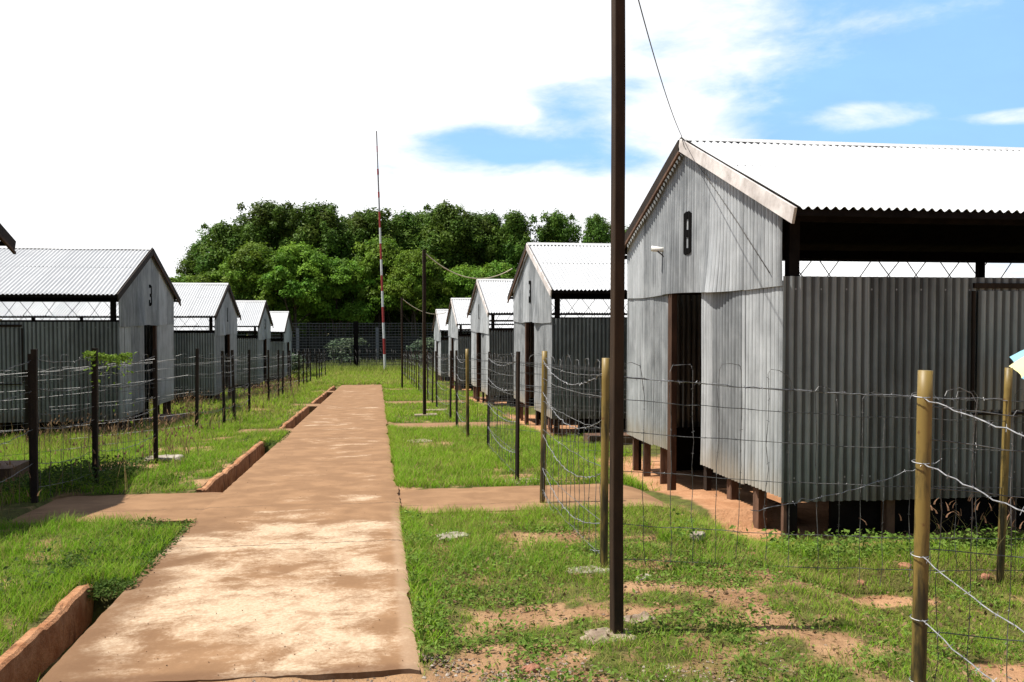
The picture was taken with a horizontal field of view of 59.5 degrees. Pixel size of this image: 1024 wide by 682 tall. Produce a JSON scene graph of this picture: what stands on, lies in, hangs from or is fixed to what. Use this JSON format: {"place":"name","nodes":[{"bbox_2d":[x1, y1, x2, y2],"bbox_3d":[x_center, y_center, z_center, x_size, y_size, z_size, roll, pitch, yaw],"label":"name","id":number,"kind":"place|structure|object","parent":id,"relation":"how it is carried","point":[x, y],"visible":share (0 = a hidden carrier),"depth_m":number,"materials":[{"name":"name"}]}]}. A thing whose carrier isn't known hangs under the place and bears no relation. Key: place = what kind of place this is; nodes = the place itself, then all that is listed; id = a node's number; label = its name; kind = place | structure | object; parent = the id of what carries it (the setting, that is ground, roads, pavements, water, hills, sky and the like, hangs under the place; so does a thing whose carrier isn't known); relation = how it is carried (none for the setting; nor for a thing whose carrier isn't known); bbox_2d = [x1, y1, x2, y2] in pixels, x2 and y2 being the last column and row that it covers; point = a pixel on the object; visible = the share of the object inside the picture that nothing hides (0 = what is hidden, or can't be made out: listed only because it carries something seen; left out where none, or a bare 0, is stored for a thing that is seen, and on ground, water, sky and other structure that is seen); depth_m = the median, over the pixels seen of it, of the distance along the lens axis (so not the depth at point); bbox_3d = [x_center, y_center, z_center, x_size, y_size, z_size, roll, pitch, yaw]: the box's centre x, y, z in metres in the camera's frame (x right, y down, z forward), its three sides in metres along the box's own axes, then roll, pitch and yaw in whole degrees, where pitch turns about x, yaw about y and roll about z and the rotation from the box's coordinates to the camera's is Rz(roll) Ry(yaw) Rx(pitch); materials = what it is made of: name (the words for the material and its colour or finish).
{"place":"outdoors","nodes":[
{"label":"outdoors","id":0,"kind":"place"},
{"bbox_2d":[8,492,221,525],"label":"side path","id":1,"kind":"structure","parent":0,"point":[172,506],"depth_m":8.88,"materials":[{"name":"concrete"}]},
{"bbox_2d":[39,385,419,681],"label":"path","id":2,"kind":"structure","parent":0,"point":[347,540],"depth_m":6.09,"materials":[{"name":"concrete"}]},
{"bbox_2d":[60,441,402,681],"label":"grit","id":3,"kind":"object","parent":2,"relation":"on","point":[242,610],"visible":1,"depth_m":5.35,"materials":[{"name":"brown gravel"}]},
{"bbox_2d":[236,428,291,437],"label":"side path","id":4,"kind":"structure","parent":0,"point":[259,429],"depth_m":17.60,"materials":[{"name":"concrete"}]},
{"bbox_2d":[293,404,319,411],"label":"side path","id":5,"kind":"structure","parent":0,"point":[312,407],"depth_m":25.42,"materials":[{"name":"concrete"}]},
{"bbox_2d":[315,391,333,396],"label":"side path","id":6,"kind":"structure","parent":0,"point":[329,393],"depth_m":34.41,"materials":[{"name":"concrete"}]},
{"bbox_2d":[385,400,469,403],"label":"side path","id":7,"kind":"structure","parent":0,"point":[394,402],"depth_m":28.05,"materials":[{"name":"concrete"}]},
{"bbox_2d":[387,422,509,427],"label":"side path","id":8,"kind":"structure","parent":0,"point":[434,424],"depth_m":19.19,"materials":[{"name":"concrete"}]},
{"bbox_2d":[0,319,1023,681],"bbox_3d":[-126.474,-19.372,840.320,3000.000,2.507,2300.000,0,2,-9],"label":"ground","id":9,"kind":"structure","parent":0,"point":[722,507],"depth_m":5.91,"materials":[{"name":"soil"}]},
{"bbox_2d":[0,223,15,253],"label":"metal hut","id":10,"kind":"object","parent":9,"relation":"on","point":[7,240],"visible":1,"depth_m":11.56,"materials":[{"name":"metal"}]},
{"bbox_2d":[0,460,28,485],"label":"step","id":11,"kind":"object","parent":9,"relation":"on","point":[9,469],"visible":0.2,"depth_m":11.22,"materials":[{"name":"grey concrete"}]},
{"bbox_2d":[0,584,93,681],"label":"kerb","id":12,"kind":"structure","parent":9,"relation":"on","point":[33,654],"depth_m":5.27,"materials":[{"name":"concrete"}]},
{"bbox_2d":[0,348,157,502],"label":"barbed wire fence","id":13,"kind":"object","parent":9,"relation":"on","point":[32,392],"visible":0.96,"depth_m":10.17,"materials":[{"name":"grey metal"}]},
{"bbox_2d":[82,350,136,450],"bbox_3d":[-4.774,0.716,10.656,0.174,1.265,1.476,0,2,-4],"label":"creeper","id":14,"kind":"object","parent":13,"relation":"hanging from","point":[109,358],"visible":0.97,"depth_m":10.60,"materials":[{"name":"green plant"}]},
{"bbox_2d":[0,246,180,437],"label":"metal hut","id":15,"kind":"object","parent":9,"relation":"on","point":[135,283],"visible":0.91,"depth_m":19.44,"materials":[{"name":"metal"}]},
{"bbox_2d":[0,283,240,403],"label":"metal hut","id":16,"kind":"object","parent":9,"relation":"on","point":[216,302],"visible":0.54,"depth_m":30.43,"materials":[{"name":"metal"}]},
{"bbox_2d":[0,348,250,444],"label":"barbed wire fence","id":17,"kind":"object","parent":9,"relation":"on","point":[197,385],"visible":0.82,"depth_m":17.50,"materials":[{"name":"grey metal"}]},
{"bbox_2d":[2,300,273,389],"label":"metal hut","id":18,"kind":"object","parent":9,"relation":"on","point":[254,313],"visible":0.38,"depth_m":41.56,"materials":[{"name":"metal"}]},
{"bbox_2d":[146,454,183,462],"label":"white block","id":19,"kind":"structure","parent":9,"relation":"on","point":[160,457],"depth_m":12.34,"materials":[{"name":"concrete"}]},
{"bbox_2d":[142,414,189,428],"bbox_3d":[-8.377,1.977,21.758,0.812,0.266,1.515,0,2,-9],"label":"step","id":20,"kind":"object","parent":9,"relation":"on","point":[170,417],"visible":0.21,"depth_m":21.48,"materials":[{"name":"grey concrete"}]},
{"bbox_2d":[168,273,207,282],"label":"broad tree","id":21,"kind":"object","parent":9,"relation":"on","point":[184,279],"visible":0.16,"depth_m":76.49,"materials":[{"name":"green plant"}]},
{"bbox_2d":[174,239,209,275],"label":"tall tree","id":22,"kind":"object","parent":9,"relation":"on","point":[186,271],"visible":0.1,"depth_m":87.60,"materials":[{"name":"green plant"}]},
{"bbox_2d":[187,268,227,282],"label":"broad tree","id":23,"kind":"object","parent":9,"relation":"on","point":[207,277],"visible":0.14,"depth_m":77.70,"materials":[{"name":"green plant"}]},
{"bbox_2d":[182,219,247,335],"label":"tall tree","id":24,"kind":"object","parent":9,"relation":"on","point":[220,245],"visible":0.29,"depth_m":85.19,"materials":[{"name":"green plant"}]},
{"bbox_2d":[149,350,291,409],"bbox_3d":[-10.918,1.203,29.651,6.480,2.035,7.064,0,2,-9],"label":"barbed wire fence","id":25,"kind":"object","parent":9,"relation":"on","point":[278,367],"visible":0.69,"depth_m":27.35,"materials":[{"name":"black metal"}]},
{"bbox_2d":[174,311,293,380],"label":"metal hut","id":26,"kind":"object","parent":9,"relation":"on","point":[282,321],"visible":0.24,"depth_m":53.17,"materials":[{"name":"metal"}]},
{"bbox_2d":[196,436,275,492],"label":"kerb","id":27,"kind":"structure","parent":9,"relation":"on","point":[226,478],"depth_m":12.00,"materials":[{"name":"concrete"}]},
{"bbox_2d":[210,239,299,333],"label":"broad tree","id":28,"kind":"object","parent":9,"relation":"on","point":[242,273],"visible":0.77,"depth_m":75.24,"materials":[{"name":"green plant"}]},
{"bbox_2d":[230,197,296,335],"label":"tall tree","id":29,"kind":"object","parent":9,"relation":"on","point":[260,223],"visible":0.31,"depth_m":87.01,"materials":[{"name":"green plant"}]},
{"bbox_2d":[239,351,310,387],"bbox_3d":[-10.830,1.331,39.881,3.297,2.016,6.461,0,2,-9],"label":"barbed wire fence","id":30,"kind":"object","parent":9,"relation":"on","point":[306,358],"visible":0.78,"depth_m":38.72,"materials":[{"name":"black metal"}]},
{"bbox_2d":[279,406,308,428],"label":"kerb","id":31,"kind":"structure","parent":9,"relation":"on","point":[294,421],"depth_m":21.26,"materials":[{"name":"brick"}]},
{"bbox_2d":[253,241,339,335],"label":"broad tree","id":32,"kind":"object","parent":9,"relation":"on","point":[301,261],"visible":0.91,"depth_m":75.28,"materials":[{"name":"green plant"}]},
{"bbox_2d":[292,352,304,375],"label":"shrub","id":33,"kind":"object","parent":9,"relation":"on","point":[294,361],"visible":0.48,"depth_m":60.23,"materials":[{"name":"green plant"}]},
{"bbox_2d":[266,200,334,335],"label":"tall tree","id":34,"kind":"object","parent":9,"relation":"on","point":[297,224],"visible":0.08,"depth_m":89.11,"materials":[{"name":"green plant"}]},
{"bbox_2d":[279,198,350,335],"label":"tall tree","id":35,"kind":"object","parent":9,"relation":"on","point":[323,224],"visible":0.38,"depth_m":86.58,"materials":[{"name":"green plant"}]},
{"bbox_2d":[311,392,326,403],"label":"kerb","id":36,"kind":"structure","parent":9,"relation":"on","point":[321,398],"depth_m":30.43,"materials":[{"name":"brick"}]},
{"bbox_2d":[316,351,325,378],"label":"barbed wire fence","id":37,"kind":"object","parent":9,"relation":"on","point":[319,363],"visible":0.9,"depth_m":50.00,"materials":[{"name":"black metal"}]},
{"bbox_2d":[291,280,366,335],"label":"broad tree","id":38,"kind":"object","parent":9,"relation":"on","point":[311,317],"visible":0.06,"depth_m":81.67,"materials":[{"name":"green plant"}]},
{"bbox_2d":[323,217,358,335],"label":"tall tree","id":39,"kind":"object","parent":9,"relation":"on","point":[345,223],"visible":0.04,"depth_m":89.78,"materials":[{"name":"green plant"}]},
{"bbox_2d":[303,256,381,335],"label":"broad tree","id":40,"kind":"object","parent":9,"relation":"on","point":[341,276],"visible":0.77,"depth_m":77.05,"materials":[{"name":"green plant"}]},
{"bbox_2d":[327,337,369,363],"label":"shrub","id":41,"kind":"object","parent":9,"relation":"on","point":[360,339],"visible":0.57,"depth_m":70.24,"materials":[{"name":"green plant"}]},
{"bbox_2d":[340,211,358,220],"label":"tall tree","id":42,"kind":"object","parent":9,"relation":"on","point":[351,216],"depth_m":95.97,"materials":[{"name":"green plant"}]},
{"bbox_2d":[237,321,470,370],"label":"perimeter fence","id":43,"kind":"object","parent":9,"relation":"on","point":[355,342],"visible":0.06,"depth_m":65.87,"materials":[{"name":"metal"}]},
{"bbox_2d":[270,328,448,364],"bbox_3d":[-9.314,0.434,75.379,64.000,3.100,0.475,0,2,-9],"label":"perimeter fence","id":44,"kind":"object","parent":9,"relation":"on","point":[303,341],"depth_m":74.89,"materials":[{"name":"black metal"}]},
{"bbox_2d":[327,292,399,335],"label":"broad tree","id":45,"kind":"object","parent":9,"relation":"on","point":[372,326],"visible":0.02,"depth_m":84.33,"materials":[{"name":"green plant"}]},
{"bbox_2d":[331,205,400,335],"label":"tall tree","id":46,"kind":"object","parent":9,"relation":"on","point":[364,226],"visible":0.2,"depth_m":87.32,"materials":[{"name":"green plant"}]},
{"bbox_2d":[345,234,410,335],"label":"broad tree","id":47,"kind":"object","parent":9,"relation":"on","point":[368,254],"visible":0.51,"depth_m":79.05,"materials":[{"name":"green plant"}]},
{"bbox_2d":[376,131,385,367],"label":"striped mast","id":48,"kind":"object","parent":9,"relation":"on","point":[383,326],"visible":0.86,"depth_m":63.16,"materials":[{"name":"metal"}]},
{"bbox_2d":[375,206,422,335],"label":"tall tree","id":49,"kind":"object","parent":9,"relation":"on","point":[404,229],"visible":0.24,"depth_m":88.63,"materials":[{"name":"green plant"}]},
{"bbox_2d":[401,297,402,387],"bbox_3d":[-4.755,0.235,38.743,0.079,4.250,0.137,0,2,-17],"label":"timber pole","id":50,"kind":"object","parent":9,"relation":"on","point":[401,342],"visible":0.93,"depth_m":38.70,"materials":[{"name":"brown wood"}]},
{"bbox_2d":[403,351,407,378],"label":"barbed wire fence","id":51,"kind":"object","parent":9,"relation":"on","point":[404,367],"visible":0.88,"depth_m":50.71,"materials":[{"name":"black metal"}]},
{"bbox_2d":[373,245,455,335],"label":"broad tree","id":52,"kind":"object","parent":9,"relation":"on","point":[407,284],"visible":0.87,"depth_m":76.99,"materials":[{"name":"green plant"}]},
{"bbox_2d":[405,309,433,335],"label":"broad tree","id":53,"kind":"object","parent":9,"relation":"on","point":[430,319],"visible":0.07,"depth_m":82.79,"materials":[{"name":"green plant"}]},
{"bbox_2d":[409,439,431,442],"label":"stone slab","id":54,"kind":"structure","parent":9,"relation":"on","point":[421,440],"depth_m":15.55,"materials":[{"name":"stone"}]},
{"bbox_2d":[405,208,437,335],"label":"tall tree","id":55,"kind":"object","parent":9,"relation":"on","point":[418,220],"visible":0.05,"depth_m":91.56,"materials":[{"name":"green plant"}]},
{"bbox_2d":[422,250,425,413],"bbox_3d":[-2.106,-0.040,21.533,0.082,4.300,0.137,0,2,-17],"label":"timber pole","id":56,"kind":"object","parent":9,"relation":"on","point":[424,321],"visible":0.91,"depth_m":21.49,"materials":[{"name":"brown wood"}]},
{"bbox_2d":[426,254,512,278],"bbox_3d":[-1.049,-1.842,22.048,2.411,0.624,0.028,-1,2,-28],"label":"cable","id":57,"kind":"object","parent":56,"relation":"attached to","point":[465,276],"visible":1,"depth_m":21.97,"materials":[{"name":"black rubber"}]},
{"bbox_2d":[406,334,441,366],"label":"shrub","id":58,"kind":"object","parent":9,"relation":"on","point":[429,346],"visible":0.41,"depth_m":71.40,"materials":[{"name":"green plant"}]},
{"bbox_2d":[415,413,436,416],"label":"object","id":59,"kind":"object","parent":9,"relation":"on","point":[419,415],"visible":0.43,"depth_m":21.51,"materials":[{"name":"concrete"}]},
{"bbox_2d":[409,351,472,390],"bbox_3d":[-4.331,1.346,41.027,3.135,2.095,9.284,-1,2,-29],"label":"barbed wire fence","id":60,"kind":"object","parent":9,"relation":"on","point":[414,356],"visible":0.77,"depth_m":39.74,"materials":[{"name":"black metal"}]},
{"bbox_2d":[414,199,483,335],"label":"tall tree","id":61,"kind":"object","parent":9,"relation":"on","point":[448,224],"visible":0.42,"depth_m":88.23,"materials":[{"name":"green plant"}]},
{"bbox_2d":[436,531,468,541],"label":"stone slab","id":62,"kind":"structure","parent":9,"relation":"on","point":[448,535],"depth_m":7.43,"materials":[{"name":"grey stone"}]},
{"bbox_2d":[431,264,482,332],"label":"broad tree","id":63,"kind":"object","parent":9,"relation":"on","point":[463,287],"visible":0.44,"depth_m":78.57,"materials":[{"name":"green plant"}]},
{"bbox_2d":[444,265,482,333],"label":"broad tree","id":64,"kind":"object","parent":9,"relation":"on","point":[472,268],"depth_m":85.51,"materials":[{"name":"green plant"}]},
{"bbox_2d":[418,350,515,407],"bbox_3d":[0.160,1.214,31.208,6.453,2.080,8.859,0,2,-9],"label":"barbed wire fence","id":65,"kind":"object","parent":9,"relation":"on","point":[431,379],"visible":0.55,"depth_m":26.73,"materials":[{"name":"black metal"}]},
{"bbox_2d":[432,309,513,381],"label":"metal hut","id":66,"kind":"object","parent":9,"relation":"on","point":[441,345],"visible":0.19,"depth_m":52.05,"materials":[{"name":"metal"}]},
{"bbox_2d":[444,210,503,333],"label":"tall tree","id":67,"kind":"object","parent":9,"relation":"on","point":[469,254],"visible":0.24,"depth_m":89.90,"materials":[{"name":"green plant"}]},
{"bbox_2d":[473,209,508,266],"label":"tall tree","id":68,"kind":"object","parent":9,"relation":"on","point":[495,225],"visible":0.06,"depth_m":91.73,"materials":[{"name":"green plant"}]},
{"bbox_2d":[468,260,516,293],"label":"broad tree","id":69,"kind":"object","parent":9,"relation":"on","point":[494,268],"visible":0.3,"depth_m":80.44,"materials":[{"name":"green plant"}]},
{"bbox_2d":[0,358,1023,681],"bbox_3d":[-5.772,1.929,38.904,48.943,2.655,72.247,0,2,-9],"label":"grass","id":70,"kind":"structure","parent":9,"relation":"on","point":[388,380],"depth_m":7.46,"materials":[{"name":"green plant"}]},
{"bbox_2d":[0,429,1023,681],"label":"weeds","id":71,"kind":"object","parent":9,"relation":"on","point":[120,583],"visible":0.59,"depth_m":6.17,"materials":[{"name":"green plant"}]},
{"bbox_2d":[485,209,543,268],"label":"tall tree","id":72,"kind":"object","parent":9,"relation":"on","point":[515,230],"visible":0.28,"depth_m":89.44,"materials":[{"name":"green plant"}]},
{"bbox_2d":[435,349,626,447],"bbox_3d":[1.719,1.063,20.745,6.488,2.110,9.035,0,2,-9],"label":"barbed wire fence","id":73,"kind":"object","parent":9,"relation":"on","point":[456,386],"visible":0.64,"depth_m":16.99,"materials":[{"name":"grey metal"}]},
{"bbox_2d":[522,663,539,673],"bbox_3d":[0.098,1.707,4.633,0.071,0.068,0.106,1,2,41],"label":"rubble","id":74,"kind":"object","parent":9,"relation":"on","point":[529,668],"visible":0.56,"depth_m":4.61,"materials":[{"name":"stone"}]},
{"bbox_2d":[446,298,626,390],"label":"metal hut","id":75,"kind":"object","parent":9,"relation":"on","point":[457,316],"visible":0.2,"depth_m":41.10,"materials":[{"name":"metal"}]},
{"bbox_2d":[467,279,626,406],"bbox_3d":[3.789,0.092,32.585,10.253,4.637,6.159,0,2,-9],"label":"metal hut","id":76,"kind":"object","parent":9,"relation":"on","point":[488,297],"visible":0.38,"depth_m":29.95,"materials":[{"name":"metal"}]},
{"bbox_2d":[534,208,582,242],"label":"tall tree","id":77,"kind":"object","parent":9,"relation":"on","point":[557,228],"visible":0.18,"depth_m":90.53,"materials":[{"name":"green plant"}]},
{"bbox_2d":[566,565,608,574],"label":"stone slab","id":78,"kind":"structure","parent":9,"relation":"on","point":[596,567],"depth_m":6.46,"materials":[{"name":"grey stone"}]},
{"bbox_2d":[572,213,610,242],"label":"tall tree","id":79,"kind":"object","parent":9,"relation":"on","point":[597,229],"visible":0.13,"depth_m":91.06,"materials":[{"name":"green plant"}]},
{"bbox_2d":[580,627,636,644],"bbox_3d":[0.556,1.726,5.182,0.337,0.089,0.271,-1,2,-20],"label":"concrete footing","id":80,"kind":"object","parent":9,"relation":"on","point":[598,632],"visible":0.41,"depth_m":5.16,"materials":[{"name":"beige concrete"}]},
{"bbox_2d":[583,432,642,445],"bbox_3d":[2.038,1.913,17.455,1.214,0.231,0.520,0,2,-9],"label":"step","id":81,"kind":"object","parent":9,"relation":"on","point":[594,437],"visible":0.29,"depth_m":17.23,"materials":[{"name":"grey concrete"}]},
{"bbox_2d":[609,0,624,633],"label":"timber pole","id":82,"kind":"object","parent":9,"relation":"on","point":[617,292],"visible":0.94,"depth_m":5.14,"materials":[{"name":"brown wood"}]},
{"bbox_2d":[638,0,769,272],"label":"cable","id":83,"kind":"object","parent":82,"relation":"attached to","point":[680,133],"visible":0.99,"depth_m":8.72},
{"bbox_2d":[624,611,655,623],"bbox_3d":[0.781,1.708,5.476,0.209,0.072,0.153,-1,2,-32],"label":"concrete footing","id":84,"kind":"object","parent":9,"relation":"on","point":[638,616],"visible":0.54,"depth_m":5.46,"materials":[{"name":"grey concrete"}]},
{"bbox_2d":[690,531,705,542],"bbox_3d":[1.544,1.633,7.458,0.105,0.099,0.150,1,2,41],"label":"rubble","id":85,"kind":"object","parent":9,"relation":"on","point":[698,533],"visible":0.6,"depth_m":7.42,"materials":[{"name":"white stone"}]},
{"bbox_2d":[487,351,1023,584],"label":"barbed wire fence","id":86,"kind":"object","parent":9,"relation":"on","point":[1004,467],"visible":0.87,"depth_m":6.96,"materials":[{"name":"grey metal"}]},
{"bbox_2d":[507,242,1016,436],"bbox_3d":[5.887,-0.048,22.134,11.253,4.625,6.162,0,2,-9],"label":"metal hut","id":87,"kind":"object","parent":9,"relation":"on","point":[545,274],"visible":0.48,"depth_m":19.93,"materials":[{"name":"metal"}]},
{"bbox_2d":[625,137,1023,541],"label":"metal hut","id":88,"kind":"object","parent":9,"relation":"on","point":[708,294],"visible":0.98,"depth_m":8.81,"materials":[{"name":"metal"}]},
{"bbox_2d":[898,562,911,570],"bbox_3d":[3.169,1.819,7.222,0.083,0.069,0.112,-1,2,-33],"label":"rubble","id":89,"kind":"object","parent":9,"relation":"on","point":[902,564],"visible":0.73,"depth_m":7.20,"materials":[{"name":"brown stone"}]},
{"bbox_2d":[909,370,1023,681],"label":"barbed wire fence","id":90,"kind":"object","parent":9,"relation":"on","point":[923,488],"visible":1,"depth_m":4.21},
{"bbox_2d":[981,573,989,579],"bbox_3d":[3.745,1.866,7.089,0.066,0.052,0.085,1,2,32],"label":"rubble","id":91,"kind":"object","parent":9,"relation":"on","point":[983,576],"visible":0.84,"depth_m":7.06,"materials":[{"name":"brown stone"}]},
{"bbox_2d":[1009,350,1023,378],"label":"umbrella","id":92,"kind":"object","parent":9,"relation":"on","point":[1017,365],"visible":1,"depth_m":7.90,"materials":[{"name":"white paint"}]},
{"bbox_2d":[0,376,1023,585],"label":"seed grass","id":93,"kind":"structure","parent":0,"point":[184,419],"depth_m":15.98,"materials":[{"name":"green plant"}]},
{"bbox_2d":[0,0,1023,318],"label":"sky","id":94,"kind":"structure","parent":0,"point":[124,123],"materials":[{"name":"white"}]},
{"bbox_2d":[399,484,672,513],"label":"side path","id":95,"kind":"structure","parent":0,"point":[503,497],"depth_m":9.55,"materials":[{"name":"concrete"}]},
{"bbox_2d":[252,532,1017,681],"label":"gravel","id":96,"kind":"structure","parent":0,"point":[507,677],"depth_m":4.66,"materials":[{"name":"gravel"}]}
]}

